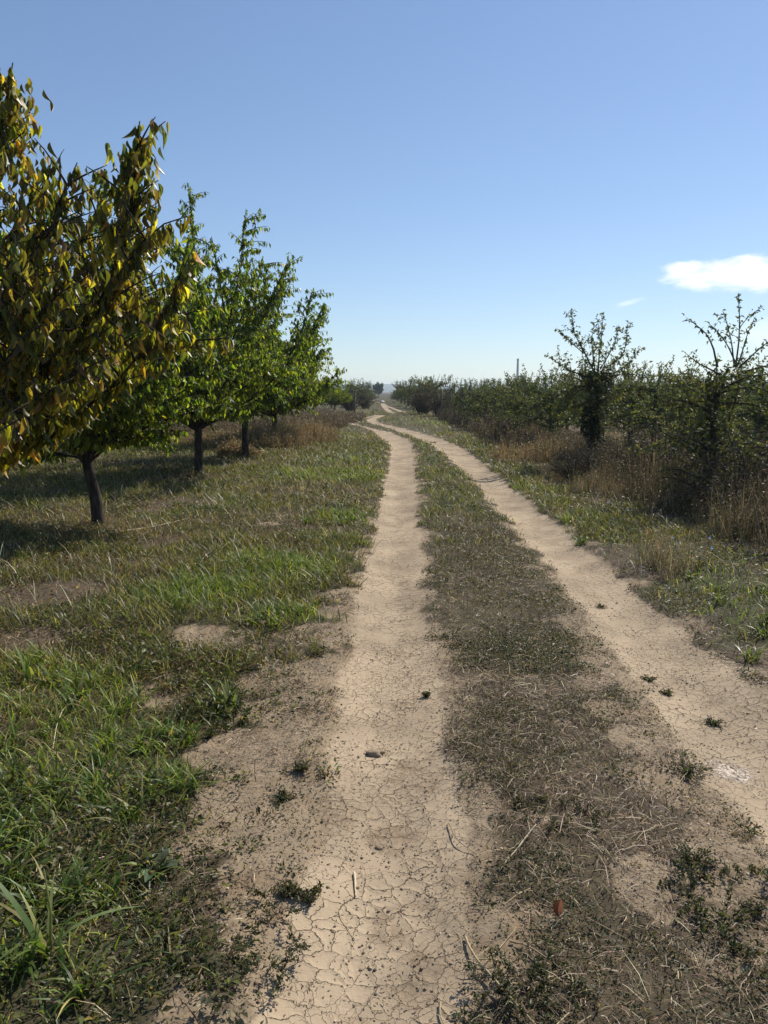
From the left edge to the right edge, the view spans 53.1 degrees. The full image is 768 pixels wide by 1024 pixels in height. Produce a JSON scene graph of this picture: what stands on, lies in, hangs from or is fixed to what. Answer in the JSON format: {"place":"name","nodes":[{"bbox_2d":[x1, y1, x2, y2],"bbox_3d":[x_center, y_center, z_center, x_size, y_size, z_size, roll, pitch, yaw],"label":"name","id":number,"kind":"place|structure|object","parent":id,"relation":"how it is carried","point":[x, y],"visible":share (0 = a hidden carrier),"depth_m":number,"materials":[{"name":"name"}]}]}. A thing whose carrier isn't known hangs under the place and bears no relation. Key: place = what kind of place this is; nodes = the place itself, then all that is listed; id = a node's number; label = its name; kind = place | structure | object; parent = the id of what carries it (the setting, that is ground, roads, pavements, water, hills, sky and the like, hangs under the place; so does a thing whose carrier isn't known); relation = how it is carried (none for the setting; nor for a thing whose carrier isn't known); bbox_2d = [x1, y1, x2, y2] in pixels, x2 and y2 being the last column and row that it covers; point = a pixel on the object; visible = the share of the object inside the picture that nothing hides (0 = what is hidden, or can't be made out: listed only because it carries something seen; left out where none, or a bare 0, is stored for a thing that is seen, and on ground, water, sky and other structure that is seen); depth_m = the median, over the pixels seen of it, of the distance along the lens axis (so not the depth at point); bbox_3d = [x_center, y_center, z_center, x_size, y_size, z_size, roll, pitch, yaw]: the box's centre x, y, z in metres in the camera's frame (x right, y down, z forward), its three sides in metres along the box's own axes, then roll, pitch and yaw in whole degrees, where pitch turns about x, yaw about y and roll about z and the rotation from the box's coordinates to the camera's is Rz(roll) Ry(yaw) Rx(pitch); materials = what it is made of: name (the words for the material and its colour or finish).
{"place":"outdoors","nodes":[
{"label":"outdoors","id":0,"kind":"place"},
{"bbox_2d":[250,415,473,1023],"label":"dirt track","id":1,"kind":"structure","parent":0,"point":[395,562],"depth_m":2.86,"materials":[{"name":"soil"}]},
{"bbox_2d":[282,919,290,924],"bbox_3d":[-0.301,1.273,2.384,0.030,0.014,0.023,0,9,0],"label":"soil clod","id":2,"kind":"object","parent":1,"relation":"on","point":[287,922],"visible":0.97,"depth_m":2.38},
{"bbox_2d":[295,880,323,907],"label":"weed tuft","id":3,"kind":"object","parent":1,"relation":"on","point":[306,895],"visible":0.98,"depth_m":2.49,"materials":[{"name":"green plant"}]},
{"bbox_2d":[353,871,355,896],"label":"straw stalk","id":4,"kind":"object","parent":1,"relation":"on","point":[354,874],"visible":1,"depth_m":2.62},
{"bbox_2d":[365,749,380,756],"bbox_3d":[-0.050,1.108,3.529,0.078,0.035,0.060,0,9,0],"label":"soil clod","id":5,"kind":"object","parent":1,"relation":"on","point":[373,753],"visible":1,"depth_m":3.51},
{"bbox_2d":[374,845,383,849],"bbox_3d":[-0.019,1.235,2.828,0.032,0.015,0.026,4,10,25],"label":"soil clod","id":6,"kind":"object","parent":1,"relation":"on","point":[378,847],"visible":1,"depth_m":2.82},
{"bbox_2d":[418,689,433,697],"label":"weed tuft","id":7,"kind":"object","parent":1,"relation":"on","point":[425,694],"visible":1,"depth_m":4.17,"materials":[{"name":"green plant"}]},
{"bbox_2d":[439,1001,444,1023],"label":"straw stalk","id":8,"kind":"object","parent":1,"relation":"on","point":[440,1002],"visible":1,"depth_m":2.06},
{"bbox_2d":[448,822,476,854],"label":"straw stalk","id":9,"kind":"object","parent":1,"relation":"on","point":[457,838],"visible":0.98,"depth_m":2.79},
{"bbox_2d":[464,936,534,1023],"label":"straw stalk","id":10,"kind":"object","parent":1,"relation":"on","point":[482,966],"visible":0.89,"depth_m":2.18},
{"bbox_2d":[0,392,767,1023],"bbox_3d":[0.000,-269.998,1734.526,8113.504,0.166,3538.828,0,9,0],"label":"ground","id":11,"kind":"structure","parent":0,"point":[484,930],"depth_m":3.14,"materials":[{"name":"soil"}]},
{"bbox_2d":[14,644,48,682],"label":"tall grass plant","id":12,"kind":"object","parent":11,"relation":"on","point":[27,668],"depth_m":4.27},
{"bbox_2d":[0,869,138,960],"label":"tall grass plant","id":13,"kind":"object","parent":11,"relation":"on","point":[19,913],"depth_m":2.20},
{"bbox_2d":[0,63,233,478],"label":"cherry tree","id":14,"kind":"object","parent":11,"relation":"on","point":[49,331],"visible":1,"depth_m":3.67,"materials":[{"name":"green plant"}]},
{"bbox_2d":[0,177,241,525],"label":"cherry tree","id":15,"kind":"object","parent":11,"relation":"on","point":[133,417],"visible":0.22,"depth_m":8.80,"materials":[{"name":"green plant"}]},
{"bbox_2d":[125,848,181,893],"bbox_3d":[-0.782,1.214,2.618,0.195,0.077,0.172,7,12,39],"label":"thistle rosette","id":16,"kind":"object","parent":11,"relation":"on","point":[148,878],"visible":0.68,"depth_m":2.60,"materials":[{"name":"green plant"}]},
{"bbox_2d":[172,565,195,592],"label":"tall grass plant","id":17,"kind":"object","parent":11,"relation":"on","point":[181,584],"depth_m":6.17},
{"bbox_2d":[72,183,324,472],"bbox_3d":[-3.652,-3.274,14.715,5.107,5.383,4.627,0,9,0],"label":"cherry tree","id":18,"kind":"object","parent":11,"relation":"on","point":[244,354],"visible":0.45,"depth_m":14.18,"materials":[{"name":"green plant"}]},
{"bbox_2d":[163,693,252,738],"bbox_3d":[-0.857,0.979,3.775,0.386,0.161,0.375,4,10,23],"label":"weed tuft","id":19,"kind":"object","parent":11,"relation":"on","point":[218,719],"visible":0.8,"depth_m":3.79,"materials":[{"name":"green plant"}]},
{"bbox_2d":[117,866,311,1018],"bbox_3d":[-0.498,1.240,2.234,0.578,0.071,0.528,5,10,28],"label":"weed tuft","id":20,"kind":"object","parent":11,"relation":"on","point":[237,964],"visible":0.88,"depth_m":2.21,"materials":[{"name":"green plant"}]},
{"bbox_2d":[203,676,235,711],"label":"tall grass plant","id":21,"kind":"object","parent":11,"relation":"on","point":[226,691],"depth_m":3.89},
{"bbox_2d":[249,663,262,668],"bbox_3d":[-0.753,0.903,4.495,0.082,0.038,0.066,0,9,0],"label":"soil clod","id":22,"kind":"object","parent":11,"relation":"on","point":[256,667],"visible":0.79,"depth_m":4.48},
{"bbox_2d":[188,256,333,457],"bbox_3d":[-3.326,-3.615,18.323,4.132,4.942,4.408,-7,11,-38],"label":"cherry tree","id":23,"kind":"object","parent":11,"relation":"on","point":[268,399],"visible":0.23,"depth_m":17.93,"materials":[{"name":"green plant"}]},
{"bbox_2d":[269,879,300,897],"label":"weed tuft","id":24,"kind":"object","parent":11,"relation":"on","point":[289,890],"visible":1,"depth_m":2.51,"materials":[{"name":"green plant"}]},
{"bbox_2d":[273,787,296,802],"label":"weed tuft","id":25,"kind":"object","parent":11,"relation":"on","point":[282,795],"visible":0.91,"depth_m":3.09,"materials":[{"name":"green plant"}]},
{"bbox_2d":[229,298,350,432],"bbox_3d":[-3.728,-4.158,23.303,4.644,4.483,4.639,-4,10,-25],"label":"cherry tree","id":26,"kind":"object","parent":11,"relation":"on","point":[324,384],"visible":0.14,"depth_m":22.91,"materials":[{"name":"green plant"}]},
{"bbox_2d":[292,759,311,772],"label":"weed tuft","id":27,"kind":"object","parent":11,"relation":"on","point":[300,766],"visible":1,"depth_m":3.27,"materials":[{"name":"green plant"}]},
{"bbox_2d":[305,378,327,409],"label":"apple tree","id":28,"kind":"object","parent":11,"relation":"on","point":[322,403],"visible":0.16,"depth_m":65.37,"materials":[{"name":"green plant"}]},
{"bbox_2d":[318,378,353,409],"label":"cherry tree","id":29,"kind":"object","parent":11,"relation":"on","point":[338,399],"visible":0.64,"depth_m":59.47,"materials":[{"name":"green plant"}]},
{"bbox_2d":[341,379,362,405],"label":"apple tree","id":30,"kind":"object","parent":11,"relation":"on","point":[352,386],"visible":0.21,"depth_m":78.83,"materials":[{"name":"green plant"}]},
{"bbox_2d":[341,388,366,410],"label":"bramble bush","id":31,"kind":"object","parent":11,"relation":"on","point":[347,406],"visible":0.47,"depth_m":63.11,"materials":[{"name":"green plant"}]},
{"bbox_2d":[354,393,355,411],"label":"wooden post","id":32,"kind":"object","parent":11,"relation":"on","point":[354,402],"visible":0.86,"depth_m":57.39,"materials":[{"name":"grey wood"}]},
{"bbox_2d":[353,380,371,400],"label":"apple tree","id":33,"kind":"object","parent":11,"relation":"on","point":[362,387],"visible":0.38,"depth_m":90.79,"materials":[{"name":"green plant"}]},
{"bbox_2d":[351,390,379,408],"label":"bramble bush","id":34,"kind":"object","parent":11,"relation":"on","point":[365,404],"visible":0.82,"depth_m":72.98,"materials":[{"name":"green plant"}]},
{"bbox_2d":[360,382,377,399],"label":"apple tree","id":35,"kind":"object","parent":11,"relation":"on","point":[372,392],"visible":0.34,"depth_m":102.63,"materials":[{"name":"green plant"}]},
{"bbox_2d":[363,383,379,398],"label":"apple tree","id":36,"kind":"object","parent":11,"relation":"on","point":[370,387],"visible":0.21,"depth_m":133.25,"materials":[{"name":"green plant"}]},
{"bbox_2d":[372,382,383,395],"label":"dark tree","id":37,"kind":"object","parent":11,"relation":"on","point":[379,388],"visible":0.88,"depth_m":295.06,"materials":[{"name":"green plant"}]},
{"bbox_2d":[0,400,767,1023],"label":"grass","id":38,"kind":"structure","parent":11,"relation":"on","point":[170,730],"depth_m":5.64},
{"bbox_2d":[0,437,767,1023],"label":"weeds","id":39,"kind":"object","parent":11,"relation":"on","point":[144,893],"visible":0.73,"depth_m":3.48,"materials":[{"name":"green plant"}]},
{"bbox_2d":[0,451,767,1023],"bbox_3d":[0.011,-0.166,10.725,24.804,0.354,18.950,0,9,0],"label":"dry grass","id":40,"kind":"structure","parent":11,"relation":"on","point":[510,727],"depth_m":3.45,"materials":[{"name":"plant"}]},
{"bbox_2d":[389,381,407,403],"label":"apple tree","id":41,"kind":"object","parent":11,"relation":"on","point":[395,391],"visible":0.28,"depth_m":102.61,"materials":[{"name":"green plant"}]},
{"bbox_2d":[392,379,414,404],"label":"apple tree","id":42,"kind":"object","parent":11,"relation":"on","point":[398,392],"visible":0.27,"depth_m":91.78,"materials":[{"name":"green plant"}]},
{"bbox_2d":[396,378,415,405],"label":"apple tree","id":43,"kind":"object","parent":11,"relation":"on","point":[400,393],"visible":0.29,"depth_m":83.00,"materials":[{"name":"green plant"}]},
{"bbox_2d":[399,379,424,405],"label":"apple tree","id":44,"kind":"object","parent":11,"relation":"on","point":[407,392],"visible":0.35,"depth_m":75.83,"materials":[{"name":"green plant"}]},
{"bbox_2d":[404,384,438,411],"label":"bramble bush","id":45,"kind":"object","parent":11,"relation":"on","point":[430,388],"visible":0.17,"depth_m":59.41,"materials":[{"name":"green plant"}]},
{"bbox_2d":[407,386,436,413],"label":"bramble bush","id":46,"kind":"object","parent":11,"relation":"on","point":[423,406],"visible":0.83,"depth_m":53.99,"materials":[{"name":"green plant"}]},
{"bbox_2d":[407,374,440,407],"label":"apple tree","id":47,"kind":"object","parent":11,"relation":"on","point":[417,380],"visible":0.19,"depth_m":69.11,"materials":[{"name":"green plant"}]},
{"bbox_2d":[415,376,450,398],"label":"apple tree","id":48,"kind":"object","parent":11,"relation":"on","point":[441,383],"visible":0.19,"depth_m":60.86,"materials":[{"name":"green plant"}]},
{"bbox_2d":[421,387,456,415],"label":"bramble bush","id":49,"kind":"object","parent":11,"relation":"on","point":[434,405],"visible":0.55,"depth_m":50.24,"materials":[{"name":"green plant"}]},
{"bbox_2d":[437,393,457,411],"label":"bramble bush","id":50,"kind":"object","parent":11,"relation":"on","point":[447,400],"visible":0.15,"depth_m":46.47,"materials":[{"name":"green plant"}]},
{"bbox_2d":[440,375,460,400],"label":"apple tree","id":51,"kind":"object","parent":11,"relation":"on","point":[449,387],"visible":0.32,"depth_m":70.86,"materials":[{"name":"green plant"}]},
{"bbox_2d":[440,378,477,407],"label":"apple tree","id":52,"kind":"object","parent":11,"relation":"on","point":[456,397],"visible":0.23,"depth_m":46.04,"materials":[{"name":"green plant"}]},
{"bbox_2d":[444,381,478,413],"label":"apple tree","id":53,"kind":"object","parent":11,"relation":"on","point":[466,393],"visible":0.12,"depth_m":43.02,"materials":[{"name":"green plant"}]},
{"bbox_2d":[161,400,767,551],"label":"dry weeds","id":54,"kind":"object","parent":11,"relation":"on","point":[342,418],"visible":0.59,"depth_m":12.73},
{"bbox_2d":[167,413,767,580],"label":"golden grass","id":55,"kind":"structure","parent":11,"relation":"on","point":[286,436],"depth_m":17.16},
{"bbox_2d":[445,378,490,413],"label":"apple tree","id":56,"kind":"object","parent":11,"relation":"on","point":[466,385],"visible":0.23,"depth_m":40.08,"materials":[{"name":"green plant"}]},
{"bbox_2d":[455,378,500,418],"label":"apple tree","id":57,"kind":"object","parent":11,"relation":"on","point":[471,402],"visible":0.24,"depth_m":36.61,"materials":[{"name":"green plant"}]},
{"bbox_2d":[457,378,504,418],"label":"apple tree","id":58,"kind":"object","parent":11,"relation":"on","point":[479,396],"visible":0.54,"depth_m":33.74,"materials":[{"name":"green plant"}]},
{"bbox_2d":[466,376,518,425],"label":"apple tree","id":59,"kind":"object","parent":11,"relation":"on","point":[493,393],"visible":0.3,"depth_m":30.99,"materials":[{"name":"green plant"}]},
{"bbox_2d":[483,373,529,422],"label":"apple tree","id":60,"kind":"object","parent":11,"relation":"on","point":[505,396],"visible":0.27,"depth_m":27.82,"materials":[{"name":"green plant"}]},
{"bbox_2d":[498,820,536,871],"bbox_3d":[0.483,1.182,2.731,0.042,0.040,0.315,5,10,29],"label":"straw stalk","id":61,"kind":"object","parent":11,"relation":"on","point":[508,858],"visible":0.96,"depth_m":2.71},
{"bbox_2d":[516,359,518,381],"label":"chimney","id":62,"kind":"object","parent":11,"relation":"on","point":[517,372],"visible":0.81,"depth_m":609.18,"materials":[{"name":"concrete"}]},
{"bbox_2d":[492,378,548,432],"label":"apple tree","id":63,"kind":"object","parent":11,"relation":"on","point":[518,403],"visible":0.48,"depth_m":24.75,"materials":[{"name":"green plant"}]},
{"bbox_2d":[504,372,538,401],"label":"apple tree","id":64,"kind":"object","parent":11,"relation":"on","point":[525,382],"visible":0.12,"depth_m":39.71,"materials":[{"name":"green plant"}]},
{"bbox_2d":[503,371,543,396],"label":"apple tree","id":65,"kind":"object","parent":11,"relation":"on","point":[526,382],"visible":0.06,"depth_m":42.12,"materials":[{"name":"green plant"}]},
{"bbox_2d":[463,942,589,1022],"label":"weed tuft","id":66,"kind":"object","parent":11,"relation":"on","point":[546,1017],"visible":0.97,"depth_m":2.08,"materials":[{"name":"green plant"}]},
{"bbox_2d":[514,368,558,414],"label":"apple tree","id":67,"kind":"object","parent":11,"relation":"on","point":[544,387],"visible":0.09,"depth_m":36.77,"materials":[{"name":"green plant"}]},
{"bbox_2d":[506,363,587,437],"bbox_3d":[4.676,-2.933,21.767,2.551,2.610,2.494,1,9,3],"label":"apple tree","id":68,"kind":"object","parent":11,"relation":"on","point":[549,422],"visible":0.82,"depth_m":21.68,"materials":[{"name":"green plant"}]},
{"bbox_2d":[510,940,584,977],"bbox_3d":[0.459,1.275,2.192,0.240,0.025,0.028,8,12,42],"label":"straw stalk","id":69,"kind":"object","parent":11,"relation":"on","point":[511,941],"visible":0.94,"depth_m":2.21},
{"bbox_2d":[527,375,576,421],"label":"apple tree","id":70,"kind":"object","parent":11,"relation":"on","point":[555,389],"visible":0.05,"depth_m":34.35,"materials":[{"name":"green plant"}]},
{"bbox_2d":[552,899,561,918],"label":"fallen leaf","id":71,"kind":"object","parent":11,"relation":"on","point":[557,907],"visible":0.96,"depth_m":2.38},
{"bbox_2d":[535,372,584,429],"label":"apple tree","id":72,"kind":"object","parent":11,"relation":"on","point":[560,391],"visible":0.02,"depth_m":31.70,"materials":[{"name":"green plant"}]},
{"bbox_2d":[512,788,617,833],"bbox_3d":[0.684,1.139,2.953,0.418,0.074,0.316,0,9,0],"label":"weed tuft","id":73,"kind":"object","parent":11,"relation":"on","point":[544,798],"visible":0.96,"depth_m":2.95,"materials":[{"name":"green plant"}]},
{"bbox_2d":[535,938,601,951],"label":"straw stalk","id":74,"kind":"object","parent":11,"relation":"on","point":[560,947],"visible":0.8,"depth_m":2.23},
{"bbox_2d":[538,439,614,483],"bbox_3d":[3.348,-0.892,13.488,1.379,0.861,1.433,0,9,0],"label":"dark shrub","id":75,"kind":"object","parent":11,"relation":"on","point":[567,470],"visible":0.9,"depth_m":13.36,"materials":[{"name":"brown plant"}]},
{"bbox_2d":[541,360,614,431],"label":"apple tree","id":76,"kind":"object","parent":11,"relation":"on","point":[556,387],"visible":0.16,"depth_m":29.02,"materials":[{"name":"green plant"}]},
{"bbox_2d":[538,308,654,454],"bbox_3d":[4.449,-2.540,16.281,2.313,3.476,2.750,0,9,0],"label":"apple tree","id":77,"kind":"object","parent":11,"relation":"on","point":[597,398],"visible":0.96,"depth_m":16.08,"materials":[{"name":"green plant"}]},
{"bbox_2d":[563,357,630,423],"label":"apple tree","id":78,"kind":"object","parent":11,"relation":"on","point":[580,361],"visible":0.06,"depth_m":26.08,"materials":[{"name":"green plant"}]},
{"bbox_2d":[605,376,627,422],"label":"apple tree","id":79,"kind":"object","parent":11,"relation":"on","point":[614,389],"visible":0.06,"depth_m":36.77,"materials":[{"name":"green plant"}]},
{"bbox_2d":[606,364,652,426],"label":"apple tree","id":80,"kind":"object","parent":11,"relation":"on","point":[633,383],"visible":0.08,"depth_m":34.13,"materials":[{"name":"green plant"}]},
{"bbox_2d":[585,359,674,441],"bbox_3d":[7.882,-3.365,23.814,2.536,2.700,2.665,-6,11,-34],"label":"apple tree","id":81,"kind":"object","parent":11,"relation":"on","point":[641,397],"visible":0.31,"depth_m":23.71,"materials":[{"name":"green plant"}]},
{"bbox_2d":[610,368,649,430],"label":"apple tree","id":82,"kind":"object","parent":11,"relation":"on","point":[630,381],"visible":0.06,"depth_m":31.71,"materials":[{"name":"green plant"}]},
{"bbox_2d":[598,412,706,475],"bbox_3d":[4.733,-1.145,13.687,2.224,1.389,2.312,0,9,-1],"label":"dark shrub","id":83,"kind":"object","parent":11,"relation":"on","point":[636,439],"visible":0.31,"depth_m":13.48,"materials":[{"name":"brown plant"}]},
{"bbox_2d":[606,354,709,448],"bbox_3d":[7.422,-2.897,20.791,2.710,2.772,2.649,5,10,30],"label":"apple tree","id":84,"kind":"object","parent":11,"relation":"on","point":[656,397],"visible":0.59,"depth_m":20.60,"materials":[{"name":"green plant"}]},
{"bbox_2d":[640,366,708,425],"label":"apple tree","id":85,"kind":"object","parent":11,"relation":"on","point":[675,389],"visible":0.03,"depth_m":28.62,"materials":[{"name":"green plant"}]},
{"bbox_2d":[659,373,712,434],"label":"apple tree","id":86,"kind":"object","parent":11,"relation":"on","point":[686,407],"visible":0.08,"depth_m":26.50,"materials":[{"name":"green plant"}]},
{"bbox_2d":[665,758,707,781],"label":"weed tuft","id":87,"kind":"object","parent":11,"relation":"on","point":[685,770],"visible":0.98,"depth_m":3.28,"materials":[{"name":"green plant"}]},
{"bbox_2d":[618,293,767,493],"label":"apple tree","id":88,"kind":"object","parent":11,"relation":"on","point":[714,425],"visible":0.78,"depth_m":10.63,"materials":[{"name":"green plant"}]},
{"bbox_2d":[664,826,729,879],"bbox_3d":[1.056,1.171,2.634,0.176,0.098,0.226,-5,10,-27],"label":"weed tuft","id":89,"kind":"object","parent":11,"relation":"on","point":[686,852],"visible":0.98,"depth_m":2.61,"materials":[{"name":"green plant"}]},
{"bbox_2d":[643,347,754,454],"bbox_3d":[7.650,-2.506,18.481,2.685,2.755,2.548,5,10,30],"label":"apple tree","id":90,"kind":"object","parent":11,"relation":"on","point":[680,416],"visible":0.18,"depth_m":18.39,"materials":[{"name":"green plant"}]},
{"bbox_2d":[656,410,767,482],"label":"dark shrub","id":91,"kind":"object","parent":11,"relation":"on","point":[694,463],"visible":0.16,"depth_m":11.53,"materials":[{"name":"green plant"}]},
{"bbox_2d":[658,856,767,959],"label":"weed tuft","id":92,"kind":"object","parent":11,"relation":"on","point":[758,909],"visible":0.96,"depth_m":2.40,"materials":[{"name":"green plant"}]},
{"bbox_2d":[659,434,767,514],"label":"dark shrub","id":93,"kind":"object","parent":11,"relation":"on","point":[719,474],"visible":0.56,"depth_m":9.58,"materials":[{"name":"brown plant"}]},
{"bbox_2d":[698,362,767,435],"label":"apple tree","id":94,"kind":"object","parent":11,"relation":"on","point":[727,394],"visible":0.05,"depth_m":23.19,"materials":[{"name":"green plant"}]},
{"bbox_2d":[699,353,767,464],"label":"apple tree","id":95,"kind":"object","parent":11,"relation":"on","point":[760,419],"visible":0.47,"depth_m":15.53,"materials":[{"name":"green plant"}]},
{"bbox_2d":[721,375,766,416],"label":"apple tree","id":96,"kind":"object","parent":11,"relation":"on","point":[741,390],"visible":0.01,"depth_m":30.67,"materials":[{"name":"green plant"}]},
{"bbox_2d":[0,0,767,386],"label":"sky","id":97,"kind":"structure","parent":0,"point":[461,177],"materials":[{"name":"blue"}]},
{"bbox_2d":[334,384,477,391],"bbox_3d":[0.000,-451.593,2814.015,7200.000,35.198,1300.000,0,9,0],"label":"hills","id":98,"kind":"structure","parent":0,"point":[388,387],"depth_m":2523.21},
{"bbox_2d":[366,403,767,844],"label":"dirt track","id":99,"kind":"structure","parent":0,"point":[584,575],"depth_m":4.75,"materials":[{"name":"soil"}]},
{"bbox_2d":[12,596,766,1023],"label":"soil crumbs","id":100,"kind":"object","parent":99,"relation":"on","point":[460,784],"visible":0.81,"depth_m":3.26,"materials":[{"name":"soil"}]},
{"bbox_2d":[594,603,607,608],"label":"weed tuft","id":101,"kind":"object","parent":99,"relation":"on","point":[600,605],"visible":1,"depth_m":5.98,"materials":[{"name":"green plant"}]},
{"bbox_2d":[640,674,658,680],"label":"weed tuft","id":102,"kind":"object","parent":99,"relation":"on","point":[647,678],"visible":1,"depth_m":4.42,"materials":[{"name":"green plant"}]},
{"bbox_2d":[658,688,674,696],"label":"weed tuft","id":103,"kind":"object","parent":99,"relation":"on","point":[667,692],"visible":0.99,"depth_m":4.24,"materials":[{"name":"green plant"}]},
{"bbox_2d":[703,715,726,727],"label":"weed tuft","id":104,"kind":"object","parent":99,"relation":"on","point":[714,722],"visible":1,"depth_m":3.90,"materials":[{"name":"green plant"}]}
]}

